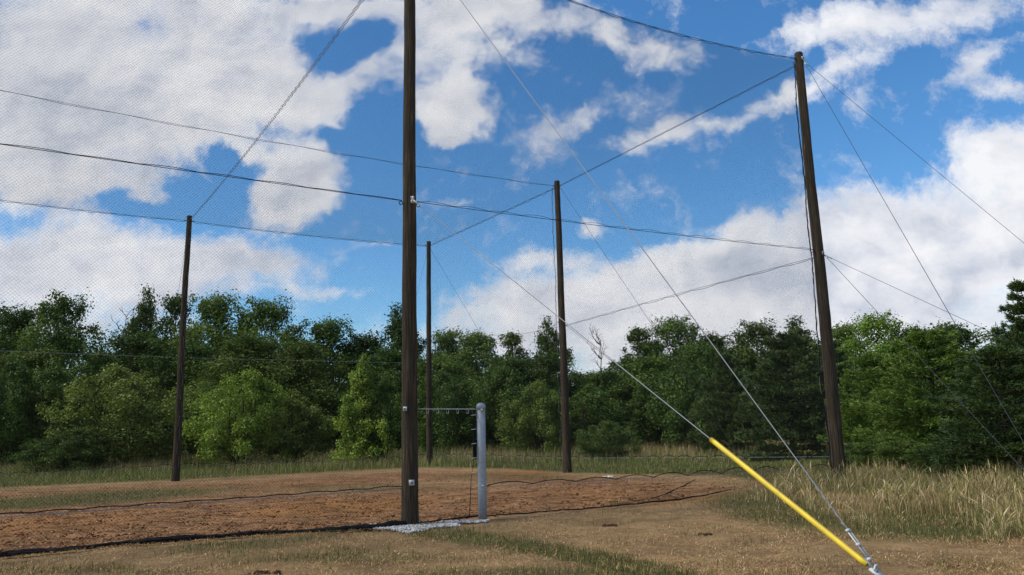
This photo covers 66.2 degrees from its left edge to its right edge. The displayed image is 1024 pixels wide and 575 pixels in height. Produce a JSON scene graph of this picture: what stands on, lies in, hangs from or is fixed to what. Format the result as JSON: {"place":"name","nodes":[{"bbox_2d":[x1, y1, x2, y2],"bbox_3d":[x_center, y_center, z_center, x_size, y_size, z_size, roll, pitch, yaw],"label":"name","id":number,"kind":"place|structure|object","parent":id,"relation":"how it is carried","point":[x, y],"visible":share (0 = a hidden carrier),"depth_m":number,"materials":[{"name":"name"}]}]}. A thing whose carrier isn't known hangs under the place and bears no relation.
{"place":"outdoors","nodes":[
{"label":"outdoors","id":0,"kind":"place"},
{"bbox_2d":[370,519,489,533],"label":"gravel","id":1,"kind":"structure","parent":0,"point":[429,525],"depth_m":13.92,"materials":[{"name":"gravel"}]},
{"bbox_2d":[0,437,980,486],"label":"rough grass","id":2,"kind":"structure","parent":0,"point":[437,461],"depth_m":41.14,"materials":[{"name":"plant"}]},
{"bbox_2d":[0,440,1023,574],"bbox_3d":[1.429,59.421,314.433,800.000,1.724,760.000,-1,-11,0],"label":"ground","id":3,"kind":"structure","parent":0,"point":[830,548],"depth_m":13.35,"materials":[{"name":"soil"}]},
{"bbox_2d":[0,350,58,456],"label":"broadleaf tree","id":4,"kind":"object","parent":3,"relation":"on","point":[2,363],"visible":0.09,"depth_m":65.69,"materials":[{"name":"green plant"}]},
{"bbox_2d":[0,301,62,367],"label":"broadleaf tree","id":5,"kind":"object","parent":3,"relation":"on","point":[27,317],"visible":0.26,"depth_m":79.47,"materials":[{"name":"green plant"}]},
{"bbox_2d":[0,356,64,468],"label":"shrub","id":6,"kind":"object","parent":3,"relation":"on","point":[11,376],"visible":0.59,"depth_m":49.01,"materials":[{"name":"green plant"}]},
{"bbox_2d":[3,353,82,465],"bbox_3d":[-28.931,7.990,49.700,5.260,7.685,4.561,-2,-11,1],"label":"shrub","id":7,"kind":"object","parent":3,"relation":"on","point":[46,371],"visible":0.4,"depth_m":48.92,"materials":[{"name":"green plant"}]},
{"bbox_2d":[0,343,99,452],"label":"broadleaf tree","id":8,"kind":"object","parent":3,"relation":"on","point":[42,359],"visible":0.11,"depth_m":67.10,"materials":[{"name":"green plant"}]},
{"bbox_2d":[3,287,109,437],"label":"broadleaf tree","id":9,"kind":"object","parent":3,"relation":"on","point":[55,320],"visible":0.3,"depth_m":75.65,"materials":[{"name":"green plant"}]},
{"bbox_2d":[7,426,123,471],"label":"shrub","id":10,"kind":"object","parent":3,"relation":"on","point":[81,439],"visible":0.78,"depth_m":43.56,"materials":[{"name":"green plant"}]},
{"bbox_2d":[36,362,197,469],"bbox_3d":[-23.822,8.173,49.121,8.766,6.977,8.561,2,-11,-16],"label":"shrub","id":11,"kind":"object","parent":3,"relation":"on","point":[133,434],"visible":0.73,"depth_m":47.64,"materials":[{"name":"green plant"}]},
{"bbox_2d":[54,325,191,452],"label":"broadleaf tree","id":12,"kind":"object","parent":3,"relation":"on","point":[146,360],"visible":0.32,"depth_m":66.77,"materials":[{"name":"green plant"}]},
{"bbox_2d":[113,283,170,403],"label":"broadleaf tree","id":13,"kind":"object","parent":3,"relation":"on","point":[146,320],"visible":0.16,"depth_m":86.37,"materials":[{"name":"green plant"}]},
{"bbox_2d":[146,291,204,451],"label":"broadleaf tree","id":14,"kind":"object","parent":3,"relation":"on","point":[172,308],"visible":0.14,"depth_m":82.12,"materials":[{"name":"green plant"}]},
{"bbox_2d":[171,215,191,480],"bbox_3d":[-15.065,2.785,35.862,0.386,12.550,0.368,-1,-11,0],"label":"wooden pole","id":15,"kind":"object","parent":3,"relation":"on","point":[175,469],"visible":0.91,"depth_m":35.63,"materials":[{"name":"brown wood"}]},
{"bbox_2d":[2,200,184,221],"bbox_3d":[-20.520,-3.616,33.620,12.348,0.268,0.018,5,-12,-32],"label":"top cable","id":16,"kind":"object","parent":15,"relation":"attached to","point":[87,210],"visible":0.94,"depth_m":34.66,"materials":[{"name":"grey metal"}]},
{"bbox_2d":[190,0,363,219],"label":"roof seam cable","id":17,"kind":"object","parent":15,"relation":"attached to","point":[283,104],"visible":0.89,"depth_m":23.85,"materials":[{"name":"black metal"}]},
{"bbox_2d":[193,221,425,245],"bbox_3d":[-9.924,-2.678,40.341,12.306,0.304,0.018,5,-13,-32],"label":"top cable","id":18,"kind":"object","parent":15,"relation":"attached to","point":[293,233],"visible":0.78,"depth_m":39.54,"materials":[{"name":"grey metal"}]},
{"bbox_2d":[0,201,426,486],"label":"safety net","id":19,"kind":"object","parent":18,"relation":"hanging from","point":[197,352],"visible":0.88,"depth_m":36.29,"materials":[{"name":"black"}]},
{"bbox_2d":[147,338,239,457],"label":"broadleaf tree","id":20,"kind":"object","parent":3,"relation":"on","point":[195,356],"visible":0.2,"depth_m":67.03,"materials":[{"name":"green plant"}]},
{"bbox_2d":[0,520,407,557],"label":"slack net hem","id":21,"kind":"object","parent":3,"relation":"on","point":[184,538],"visible":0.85,"depth_m":12.90,"materials":[{"name":"black fabric"}]},
{"bbox_2d":[169,380,238,465],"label":"shrub","id":22,"kind":"object","parent":3,"relation":"on","point":[195,396],"visible":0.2,"depth_m":51.08,"materials":[{"name":"green plant"}]},
{"bbox_2d":[162,287,250,452],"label":"broadleaf tree","id":23,"kind":"object","parent":3,"relation":"on","point":[208,306],"visible":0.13,"depth_m":79.33,"materials":[{"name":"green plant"}]},
{"bbox_2d":[182,366,303,466],"bbox_3d":[-16.302,7.683,45.964,6.638,6.295,6.483,-2,-11,2],"label":"shrub","id":24,"kind":"object","parent":3,"relation":"on","point":[246,423],"visible":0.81,"depth_m":45.81,"materials":[{"name":"green plant"}]},
{"bbox_2d":[168,330,322,451],"bbox_3d":[-22.809,8.992,65.830,12.497,11.049,12.314,-10,-14,39],"label":"broadleaf tree","id":25,"kind":"object","parent":3,"relation":"on","point":[249,352],"visible":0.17,"depth_m":64.36,"materials":[{"name":"green plant"}]},
{"bbox_2d":[196,289,322,449],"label":"broadleaf tree","id":26,"kind":"object","parent":3,"relation":"on","point":[275,309],"visible":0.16,"depth_m":79.60,"materials":[{"name":"green plant"}]},
{"bbox_2d":[239,337,352,453],"bbox_3d":[-17.152,9.217,65.976,11.664,10.375,11.493,9,-15,-43],"label":"broadleaf tree","id":27,"kind":"object","parent":3,"relation":"on","point":[313,377],"visible":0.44,"depth_m":64.52,"materials":[{"name":"green plant"}]},
{"bbox_2d":[253,389,340,463],"bbox_3d":[-13.411,8.709,48.544,5.670,4.940,4.917,8,-14,-42],"label":"shrub","id":28,"kind":"object","parent":3,"relation":"on","point":[291,404],"visible":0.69,"depth_m":47.89,"materials":[{"name":"green plant"}]},
{"bbox_2d":[292,312,368,448],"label":"broadleaf tree","id":29,"kind":"object","parent":3,"relation":"on","point":[332,329],"visible":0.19,"depth_m":81.21,"materials":[{"name":"green plant"}]},
{"bbox_2d":[319,325,393,445],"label":"broadleaf tree","id":30,"kind":"object","parent":3,"relation":"on","point":[370,340],"visible":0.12,"depth_m":83.03,"materials":[{"name":"green plant"}]},
{"bbox_2d":[328,353,396,462],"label":"sapling","id":31,"kind":"object","parent":3,"relation":"on","point":[359,435],"visible":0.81,"depth_m":44.88,"materials":[{"name":"green plant"}]},
{"bbox_2d":[0,471,743,551],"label":"soil clods","id":32,"kind":"object","parent":3,"relation":"on","point":[202,523],"visible":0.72,"depth_m":17.23,"materials":[{"name":"soil"}]},
{"bbox_2d":[363,370,401,458],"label":"sapling","id":33,"kind":"object","parent":3,"relation":"on","point":[387,390],"visible":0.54,"depth_m":45.96,"materials":[{"name":"green plant"}]},
{"bbox_2d":[333,346,435,448],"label":"broadleaf tree","id":34,"kind":"object","parent":3,"relation":"on","point":[390,354],"visible":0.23,"depth_m":62.66,"materials":[{"name":"green plant"}]},
{"bbox_2d":[349,302,431,445],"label":"broadleaf tree","id":35,"kind":"object","parent":3,"relation":"on","point":[396,324],"visible":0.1,"depth_m":77.60,"materials":[{"name":"green plant"}]},
{"bbox_2d":[399,0,419,524],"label":"wooden pole","id":36,"kind":"object","parent":3,"relation":"on","point":[409,499],"visible":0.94,"depth_m":15.08,"materials":[{"name":"brown wood"}]},
{"bbox_2d":[0,486,401,519],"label":"bottom cable","id":37,"kind":"object","parent":36,"relation":"attached to","point":[192,503],"visible":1,"depth_m":12.43,"materials":[{"name":"black metal"}]},
{"bbox_2d":[0,143,401,200],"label":"height cable","id":38,"kind":"object","parent":36,"relation":"attached to","point":[193,171],"visible":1,"depth_m":13.32,"materials":[{"name":"grey metal"}]},
{"bbox_2d":[0,0,791,245],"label":"safety net","id":39,"kind":"object","parent":36,"relation":"attached to","point":[354,230],"visible":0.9,"depth_m":25.15,"materials":[{"name":"black fabric"}]},
{"bbox_2d":[411,198,870,567],"bbox_3d":[0.783,0.510,11.503,0.059,5.999,8.694,7,-13,-38],"label":"guy wire","id":40,"kind":"object","parent":36,"relation":"attached to","point":[801,512],"visible":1,"depth_m":8.60,"materials":[{"name":"yellow"}]},
{"bbox_2d":[460,0,876,567],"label":"guy wire","id":41,"kind":"object","parent":36,"relation":"attached to","point":[859,545],"visible":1,"depth_m":9.11,"materials":[{"name":"grey"}]},
{"bbox_2d":[425,241,432,464],"bbox_3d":[-4.507,3.599,42.616,0.376,12.550,0.370,-1,-11,0],"label":"wooden pole","id":42,"kind":"object","parent":3,"relation":"on","point":[429,452],"visible":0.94,"depth_m":42.38,"materials":[{"name":"brown wood"}]},
{"bbox_2d":[381,352,494,451],"bbox_3d":[-5.194,9.057,61.006,10.025,8.332,10.174,3,-11,-22],"label":"broadleaf tree","id":43,"kind":"object","parent":3,"relation":"on","point":[434,365],"visible":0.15,"depth_m":60.98,"materials":[{"name":"green plant"}]},
{"bbox_2d":[417,324,480,409],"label":"broadleaf tree","id":44,"kind":"object","parent":3,"relation":"on","point":[441,346],"visible":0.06,"depth_m":77.29,"materials":[{"name":"green plant"}]},
{"bbox_2d":[417,370,494,452],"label":"shrub","id":45,"kind":"object","parent":3,"relation":"on","point":[421,436],"visible":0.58,"depth_m":54.42,"materials":[{"name":"green plant"}]},
{"bbox_2d":[476,403,486,519],"bbox_3d":[-0.578,3.420,15.078,0.187,2.395,0.193,-8,-12,32],"label":"steel post","id":46,"kind":"object","parent":3,"relation":"on","point":[481,457],"visible":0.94,"depth_m":15.03,"materials":[{"name":"silver metal"}]},
{"bbox_2d":[426,408,476,413],"bbox_3d":[-1.233,2.367,15.025,1.194,0.122,0.018,3,-11,-21],"label":"door header cable","id":47,"kind":"object","parent":46,"relation":"attached to","point":[456,410],"depth_m":15.09,"materials":[{"name":"silver metal"}]},
{"bbox_2d":[469,410,476,515],"bbox_3d":[-0.754,3.351,15.027,0.169,1.981,0.083,-1,-11,0],"label":"gathered door net","id":48,"kind":"object","parent":47,"relation":"hanging from","point":[474,449],"visible":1,"depth_m":15.08,"materials":[{"name":"black fabric"}]},
{"bbox_2d":[486,464,832,486],"bbox_3d":[4.063,4.316,18.073,10.998,0.245,0.016,6,-13,-33],"label":"bottom cable","id":49,"kind":"object","parent":46,"relation":"attached to","point":[633,478],"visible":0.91,"depth_m":16.94,"materials":[{"name":"black metal"}]},
{"bbox_2d":[443,328,521,406],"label":"broadleaf tree","id":50,"kind":"object","parent":3,"relation":"on","point":[472,345],"visible":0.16,"depth_m":75.54,"materials":[{"name":"green plant"}]},
{"bbox_2d":[444,362,535,452],"bbox_3d":[-1.325,8.907,56.742,7.645,7.242,7.467,1,-11,-13],"label":"shrub","id":51,"kind":"object","parent":3,"relation":"on","point":[492,401],"visible":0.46,"depth_m":56.31,"materials":[{"name":"green plant"}]},
{"bbox_2d":[1,328,996,453],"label":"distant woodland","id":52,"kind":"object","parent":3,"relation":"on","point":[84,347],"depth_m":105.92,"materials":[{"name":"green plant"}]},
{"bbox_2d":[458,353,552,452],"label":"broadleaf tree","id":53,"kind":"object","parent":3,"relation":"on","point":[521,364],"visible":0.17,"depth_m":60.36,"materials":[{"name":"green plant"}]},
{"bbox_2d":[488,328,532,399],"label":"broadleaf tree","id":54,"kind":"object","parent":3,"relation":"on","point":[516,352],"visible":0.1,"depth_m":79.99,"materials":[{"name":"green plant"}]},
{"bbox_2d":[0,465,1023,574],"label":"mown straw","id":55,"kind":"object","parent":3,"relation":"on","point":[783,568],"visible":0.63,"depth_m":10.41,"materials":[{"name":"beige plant"}]},
{"bbox_2d":[491,378,576,455],"bbox_3d":[1.497,8.664,51.493,5.738,5.445,5.875,-3,-11,7],"label":"shrub","id":56,"kind":"object","parent":3,"relation":"on","point":[520,422],"visible":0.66,"depth_m":50.66,"materials":[{"name":"green plant"}]},
{"bbox_2d":[525,315,580,410],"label":"broadleaf tree","id":57,"kind":"object","parent":3,"relation":"on","point":[549,341],"visible":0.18,"depth_m":75.77,"materials":[{"name":"green plant"}]},
{"bbox_2d":[505,347,614,447],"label":"broadleaf tree","id":58,"kind":"object","parent":3,"relation":"on","point":[549,362],"visible":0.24,"depth_m":60.73,"materials":[{"name":"green plant"}]},
{"bbox_2d":[554,180,571,472],"bbox_3d":[2.077,1.616,32.390,0.372,12.550,0.376,-4,-11,14],"label":"wooden pole","id":59,"kind":"object","parent":3,"relation":"on","point":[563,377],"visible":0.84,"depth_m":32.15,"materials":[{"name":"brown wood"}]},
{"bbox_2d":[1,90,552,185],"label":"roof cable","id":60,"kind":"object","parent":59,"relation":"attached to","point":[254,138],"visible":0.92,"depth_m":26.47,"materials":[{"name":"grey metal"}]},
{"bbox_2d":[551,189,561,455],"bbox_3d":[1.831,1.359,32.346,0.120,11.352,0.021,-1,-11,0],"label":"net lacing","id":61,"kind":"object","parent":59,"relation":"attached to","point":[556,321],"visible":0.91,"depth_m":32.35,"materials":[{"name":"black fabric"}]},
{"bbox_2d":[559,66,793,185],"bbox_3d":[5.238,-5.468,28.415,0.016,0.359,12.098,5,-12,-32],"label":"top cable","id":62,"kind":"object","parent":59,"relation":"attached to","point":[681,123],"visible":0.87,"depth_m":27.18,"materials":[{"name":"grey metal"}]},
{"bbox_2d":[430,70,830,472],"bbox_3d":[2.084,1.337,32.440,0.020,12.257,24.673,5,-12,-32],"label":"safety net","id":63,"kind":"object","parent":62,"relation":"hanging from","point":[795,374],"visible":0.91,"depth_m":28.94,"materials":[{"name":"black"}]},
{"bbox_2d":[564,258,810,325],"bbox_3d":[5.374,0.369,27.337,0.013,0.450,12.057,5,-12,-32],"label":"height cable","id":64,"kind":"object","parent":59,"relation":"attached to","point":[696,288],"visible":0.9,"depth_m":26.03,"materials":[{"name":"grey metal"}]},
{"bbox_2d":[538,381,630,449],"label":"shrub","id":65,"kind":"object","parent":3,"relation":"on","point":[597,413],"visible":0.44,"depth_m":50.64,"materials":[{"name":"green plant"}]},
{"bbox_2d":[568,366,645,444],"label":"broadleaf tree","id":66,"kind":"object","parent":3,"relation":"on","point":[618,389],"visible":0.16,"depth_m":61.98,"materials":[{"name":"green plant"}]},
{"bbox_2d":[573,418,642,459],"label":"shrub","id":67,"kind":"object","parent":3,"relation":"on","point":[590,447],"visible":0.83,"depth_m":42.52,"materials":[{"name":"green plant"}]},
{"bbox_2d":[487,489,731,516],"bbox_3d":[2.404,4.434,16.146,6.039,0.217,0.851,4,-12,-25],"label":"slack net hem","id":68,"kind":"object","parent":3,"relation":"on","point":[677,499],"visible":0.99,"depth_m":15.97,"materials":[{"name":"black fabric"}]},
{"bbox_2d":[608,324,668,415],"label":"broadleaf tree","id":69,"kind":"object","parent":3,"relation":"on","point":[641,345],"visible":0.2,"depth_m":77.51,"materials":[{"name":"green plant"}]},
{"bbox_2d":[591,349,702,448],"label":"broadleaf tree","id":70,"kind":"object","parent":3,"relation":"on","point":[634,369],"visible":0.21,"depth_m":62.67,"materials":[{"name":"green plant"}]},
{"bbox_2d":[625,371,694,446],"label":"shrub","id":71,"kind":"object","parent":3,"relation":"on","point":[646,438],"visible":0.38,"depth_m":54.55,"materials":[{"name":"green plant"}]},
{"bbox_2d":[643,312,717,401],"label":"broadleaf tree","id":72,"kind":"object","parent":3,"relation":"on","point":[682,331],"visible":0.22,"depth_m":79.80,"materials":[{"name":"green plant"}]},
{"bbox_2d":[641,339,757,449],"bbox_3d":[11.760,7.237,51.167,7.344,7.883,7.172,-9,-13,35],"label":"shrub","id":73,"kind":"object","parent":3,"relation":"on","point":[664,397],"visible":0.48,"depth_m":50.92,"materials":[{"name":"green plant"}]},
{"bbox_2d":[692,329,750,442],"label":"broadleaf tree","id":74,"kind":"object","parent":3,"relation":"on","point":[711,338],"visible":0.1,"depth_m":79.48,"materials":[{"name":"green plant"}]},
{"bbox_2d":[686,353,767,454],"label":"pine tree","id":75,"kind":"object","parent":3,"relation":"on","point":[726,381],"visible":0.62,"depth_m":45.09,"materials":[{"name":"green plant"}]},
{"bbox_2d":[712,312,794,429],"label":"broadleaf tree","id":76,"kind":"object","parent":3,"relation":"on","point":[742,351],"visible":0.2,"depth_m":77.21,"materials":[{"name":"green plant"}]},
{"bbox_2d":[750,315,820,430],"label":"broadleaf tree","id":77,"kind":"object","parent":3,"relation":"on","point":[798,329],"visible":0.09,"depth_m":73.28,"materials":[{"name":"green plant"}]},
{"bbox_2d":[733,330,850,461],"bbox_3d":[12.912,5.048,35.739,5.479,6.275,5.235,1,-11,-14],"label":"pine tree","id":78,"kind":"object","parent":3,"relation":"on","point":[782,433],"visible":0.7,"depth_m":35.31,"materials":[{"name":"green plant"}]},
{"bbox_2d":[793,51,846,474],"bbox_3d":[8.685,-0.828,22.237,0.392,12.550,0.406,-1,-11,0],"label":"wooden pole","id":79,"kind":"object","parent":3,"relation":"on","point":[832,402],"visible":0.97,"depth_m":21.95,"materials":[{"name":"brown wood"}]},
{"bbox_2d":[417,201,813,249],"bbox_3d":[3.327,-1.392,18.900,12.367,0.365,0.012,5,-12,-32],"label":"height cable","id":80,"kind":"object","parent":79,"relation":"attached to","point":[603,224],"visible":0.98,"depth_m":18.17,"materials":[{"name":"grey metal"}]},
{"bbox_2d":[568,0,793,58],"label":"top cable","id":81,"kind":"object","parent":79,"relation":"attached to","point":[677,33],"visible":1,"depth_m":20.58,"materials":[{"name":"grey metal"}]},
{"bbox_2d":[415,0,834,514],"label":"safety net","id":82,"kind":"object","parent":81,"relation":"hanging from","point":[674,35],"visible":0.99,"depth_m":18.25,"materials":[{"name":"black fabric"}]},
{"bbox_2d":[570,453,829,458],"bbox_3d":[5.507,5.674,26.341,0.018,0.316,12.103,5,-12,-32],"label":"bottom cable","id":83,"kind":"object","parent":79,"relation":"attached to","point":[699,457],"visible":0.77,"depth_m":25.48,"materials":[{"name":"grey metal"}]},
{"bbox_2d":[794,64,831,467],"bbox_3d":[8.437,-0.888,22.155,0.182,11.654,0.038,-1,-11,0],"label":"net lacing","id":84,"kind":"object","parent":79,"relation":"attached to","point":[812,267],"visible":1,"depth_m":22.07,"materials":[{"name":"black fabric"}]},
{"bbox_2d":[803,61,1023,442],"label":"guy wire","id":85,"kind":"object","parent":79,"relation":"attached to","point":[922,266],"visible":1,"depth_m":16.36,"materials":[{"name":"grey metal"}]},
{"bbox_2d":[824,255,1023,469],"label":"guy wire","id":86,"kind":"object","parent":79,"relation":"attached to","point":[928,367],"visible":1,"depth_m":16.25,"materials":[{"name":"grey metal"}]},
{"bbox_2d":[786,341,885,444],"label":"pine tree","id":87,"kind":"object","parent":3,"relation":"on","point":[840,367],"visible":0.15,"depth_m":39.36,"materials":[{"name":"green plant"}]},
{"bbox_2d":[808,319,869,413],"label":"broadleaf tree","id":88,"kind":"object","parent":3,"relation":"on","point":[838,332],"visible":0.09,"depth_m":69.38,"materials":[{"name":"green plant"}]},
{"bbox_2d":[820,443,889,465],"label":"shrub","id":89,"kind":"object","parent":3,"relation":"on","point":[848,447],"visible":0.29,"depth_m":25.07,"materials":[{"name":"green plant"}]},
{"bbox_2d":[721,454,1023,542],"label":"tall grass","id":90,"kind":"structure","parent":3,"relation":"on","point":[968,497],"depth_m":14.10,"materials":[{"name":"plant"}]},
{"bbox_2d":[815,351,935,456],"bbox_3d":[13.693,4.494,29.196,4.018,4.252,4.205,0,-11,-5],"label":"pine tree","id":91,"kind":"object","parent":3,"relation":"on","point":[862,377],"visible":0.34,"depth_m":29.29,"materials":[{"name":"green plant"}]},
{"bbox_2d":[811,352,955,443],"bbox_3d":[24.042,7.227,49.683,9.467,6.324,9.329,3,-11,-23],"label":"broadleaf tree","id":92,"kind":"object","parent":3,"relation":"on","point":[886,367],"visible":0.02,"depth_m":48.79,"materials":[{"name":"green plant"}]},
{"bbox_2d":[836,308,939,419],"bbox_3d":[29.633,7.080,63.273,9.694,11.386,9.553,7,-13,-38],"label":"broadleaf tree","id":93,"kind":"object","parent":3,"relation":"on","point":[868,324],"visible":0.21,"depth_m":63.59,"materials":[{"name":"green plant"}]},
{"bbox_2d":[844,436,935,466],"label":"shrub","id":94,"kind":"object","parent":3,"relation":"on","point":[904,448],"visible":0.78,"depth_m":23.25,"materials":[{"name":"green plant"}]},
{"bbox_2d":[893,321,962,412],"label":"broadleaf tree","id":95,"kind":"object","parent":3,"relation":"on","point":[913,329],"visible":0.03,"depth_m":63.84,"materials":[{"name":"green plant"}]},
{"bbox_2d":[848,328,1018,463],"bbox_3d":[14.058,3.738,26.480,5.407,4.764,5.166,4,-12,-26],"label":"shrub","id":96,"kind":"object","parent":3,"relation":"on","point":[943,357],"visible":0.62,"depth_m":26.23,"materials":[{"name":"green plant"}]},
{"bbox_2d":[903,443,993,470],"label":"shrub","id":97,"kind":"object","parent":3,"relation":"on","point":[927,462],"visible":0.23,"depth_m":20.55,"materials":[{"name":"green plant"}]},
{"bbox_2d":[902,316,1018,429],"bbox_3d":[34.612,7.021,59.358,10.603,9.751,10.448,-10,-13,37],"label":"broadleaf tree","id":98,"kind":"object","parent":3,"relation":"on","point":[966,333],"visible":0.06,"depth_m":59.16,"materials":[{"name":"green plant"}]},
{"bbox_2d":[914,345,1023,476],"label":"pine tree","id":99,"kind":"object","parent":3,"relation":"on","point":[973,438],"visible":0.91,"depth_m":18.82,"materials":[{"name":"green plant"}]},
{"bbox_2d":[965,324,1023,398],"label":"broadleaf tree","id":100,"kind":"object","parent":3,"relation":"on","point":[993,338],"visible":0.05,"depth_m":60.40,"materials":[{"name":"green plant"}]},
{"bbox_2d":[977,436,1023,471],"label":"shrub","id":101,"kind":"object","parent":3,"relation":"on","point":[1005,461],"visible":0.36,"depth_m":18.42,"materials":[{"name":"green plant"}]},
{"bbox_2d":[982,279,1023,457],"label":"pine tree","id":102,"kind":"object","parent":3,"relation":"on","point":[1017,308],"visible":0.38,"depth_m":25.18,"materials":[{"name":"green plant"}]},
{"bbox_2d":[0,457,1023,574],"bbox_3d":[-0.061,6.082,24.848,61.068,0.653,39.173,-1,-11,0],"label":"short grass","id":103,"kind":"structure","parent":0,"point":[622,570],"depth_m":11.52,"materials":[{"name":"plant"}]},
{"bbox_2d":[0,0,1023,392],"label":"sky","id":104,"kind":"structure","parent":0,"point":[945,78],"materials":[{"name":"blue"}]},
{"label":"top cable","id":105,"kind":"object","parent":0,"visible":0},
{"bbox_2d":[0,0,404,558],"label":"safety net","id":106,"kind":"object","parent":105,"relation":"hanging from","point":[198,270],"visible":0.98,"depth_m":13.12,"materials":[{"name":"black fabric"}]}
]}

